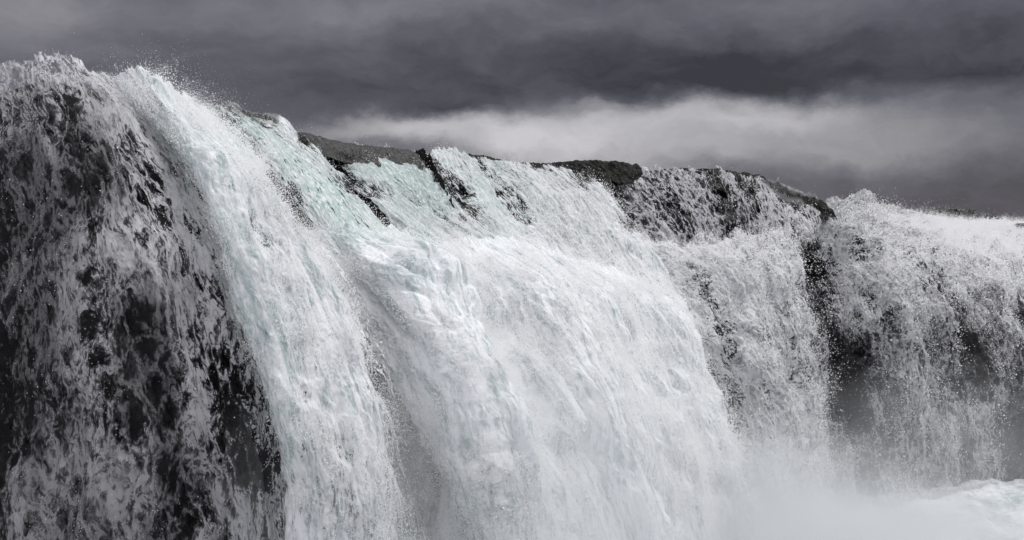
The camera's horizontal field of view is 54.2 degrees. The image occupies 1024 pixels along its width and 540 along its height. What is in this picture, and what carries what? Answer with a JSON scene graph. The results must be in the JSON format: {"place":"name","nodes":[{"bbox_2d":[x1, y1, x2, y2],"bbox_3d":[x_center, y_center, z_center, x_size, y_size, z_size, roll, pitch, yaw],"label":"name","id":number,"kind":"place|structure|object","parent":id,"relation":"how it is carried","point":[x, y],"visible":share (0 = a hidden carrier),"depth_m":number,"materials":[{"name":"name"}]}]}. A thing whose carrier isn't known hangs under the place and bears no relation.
{"place":"outdoors","nodes":[
{"label":"outdoors","id":0,"kind":"place"},
{"bbox_2d":[0,78,1023,539],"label":"cliff","id":1,"kind":"structure","parent":0,"point":[134,324],"depth_m":10.81,"materials":[{"name":"black stone"}]},
{"bbox_2d":[0,48,289,539],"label":"laced cascade","id":2,"kind":"object","parent":1,"relation":"on","point":[180,199],"visible":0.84,"depth_m":9.53,"materials":[{"name":"liquid"}]},
{"bbox_2d":[206,104,295,152],"bbox_3d":[-4.105,-1.896,14.629,1.348,0.916,2.051,2,3,30],"label":"rock","id":3,"kind":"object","parent":1,"relation":"on","point":[260,116],"depth_m":14.17,"materials":[{"name":"grey stone"}]},
{"bbox_2d":[107,46,452,539],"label":"leaping cascade","id":4,"kind":"object","parent":1,"relation":"attached to","point":[289,315],"visible":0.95,"depth_m":9.71,"materials":[{"name":"white liquid"}]},
{"bbox_2d":[295,132,425,171],"bbox_3d":[-3.361,-2.010,18.503,2.903,0.904,2.647,2,4,39],"label":"rock","id":5,"kind":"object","parent":1,"relation":"on","point":[341,151],"depth_m":17.70,"materials":[{"name":"grey stone"}]},
{"bbox_2d":[202,101,523,539],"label":"glassy cascade","id":6,"kind":"object","parent":1,"relation":"attached to","point":[322,181],"visible":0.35,"depth_m":13.54,"materials":[{"name":"white liquid"}]},
{"bbox_2d":[415,148,466,232],"bbox_3d":[-1.311,-1.289,18.314,0.183,1.958,1.863,-3,4,-42],"label":"rock rib","id":7,"kind":"object","parent":1,"relation":"on","point":[425,159],"visible":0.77,"depth_m":18.56,"materials":[{"name":"black stone"}]},
{"bbox_2d":[446,154,518,198],"bbox_3d":[-0.844,-1.941,20.919,1.654,0.932,1.405,2,4,39],"label":"rock ledge","id":8,"kind":"object","parent":1,"relation":"on","point":[477,157],"visible":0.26,"depth_m":20.33,"materials":[{"name":"grey stone"}]},
{"bbox_2d":[309,127,725,372],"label":"ribbed cascade","id":9,"kind":"object","parent":1,"relation":"on","point":[595,223],"visible":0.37,"depth_m":19.56,"materials":[{"name":"white liquid"}]},
{"bbox_2d":[252,173,795,539],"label":"billowing cascade","id":10,"kind":"object","parent":1,"relation":"on","point":[557,414],"visible":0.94,"depth_m":13.67,"materials":[{"name":"white liquid"}]},
{"bbox_2d":[512,162,562,189],"bbox_3d":[0.263,-2.005,22.934,1.639,0.912,1.450,2,4,39],"label":"rock ledge","id":11,"kind":"object","parent":1,"relation":"on","point":[539,166],"visible":0.19,"depth_m":22.49,"materials":[{"name":"grey stone"}]},
{"bbox_2d":[541,160,656,199],"bbox_3d":[1.717,-2.129,24.357,3.362,1.085,2.038,-2,3,-30],"label":"rock ledge","id":12,"kind":"object","parent":1,"relation":"on","point":[629,173],"visible":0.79,"depth_m":23.66,"materials":[{"name":"grey stone"}]},
{"bbox_2d":[643,168,782,205],"bbox_3d":[5.065,-2.131,26.502,4.422,1.082,2.035,-2,3,-33],"label":"rock ledge","id":13,"kind":"object","parent":1,"relation":"on","point":[715,182],"visible":0.59,"depth_m":25.60,"materials":[{"name":"grey stone"}]},
{"bbox_2d":[589,158,856,511],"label":"veiled cascade","id":14,"kind":"object","parent":1,"relation":"on","point":[777,187],"visible":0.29,"depth_m":24.72,"materials":[{"name":"liquid"}]},
{"bbox_2d":[600,211,878,539],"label":"churning cascade","id":15,"kind":"object","parent":1,"relation":"on","point":[736,304],"visible":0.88,"depth_m":22.36,"materials":[{"name":"liquid"}]},
{"bbox_2d":[745,184,841,227],"bbox_3d":[7.807,-1.657,28.109,3.113,1.603,1.683,-2,4,-38],"label":"rock ledge","id":16,"kind":"object","parent":1,"relation":"on","point":[824,209],"visible":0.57,"depth_m":27.74,"materials":[{"name":"grey stone"}]},
{"bbox_2d":[791,188,1023,509],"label":"foaming cascade","id":17,"kind":"object","parent":1,"relation":"on","point":[960,238],"visible":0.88,"depth_m":27.43,"materials":[{"name":"liquid"}]},
{"bbox_2d":[931,208,951,217],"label":"shrub","id":18,"kind":"object","parent":1,"relation":"on","point":[946,211],"visible":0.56,"depth_m":61.83,"materials":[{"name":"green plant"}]},
{"bbox_2d":[950,208,963,216],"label":"shrub","id":19,"kind":"object","parent":1,"relation":"on","point":[955,211],"visible":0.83,"depth_m":61.80,"materials":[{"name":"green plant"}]},
{"bbox_2d":[963,208,975,219],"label":"shrub","id":20,"kind":"object","parent":1,"relation":"on","point":[968,214],"visible":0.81,"depth_m":61.90,"materials":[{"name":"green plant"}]},
{"bbox_2d":[0,0,1023,232],"label":"sky","id":21,"kind":"structure","parent":0,"point":[923,100],"materials":[{"name":"grey"}]},
{"bbox_2d":[757,478,1023,539],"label":"pool water","id":22,"kind":"structure","parent":0,"point":[968,511],"depth_m":24.10,"materials":[{"name":"liquid"}]},
{"bbox_2d":[966,214,998,219],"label":"mound","id":23,"kind":"object","parent":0,"point":[983,216],"visible":0.36,"depth_m":84.21,"materials":[{"name":"grey stone"}]},
{"bbox_2d":[949,215,1023,220],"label":"hills","id":24,"kind":"structure","parent":0,"point":[1009,218],"depth_m":207.06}
]}

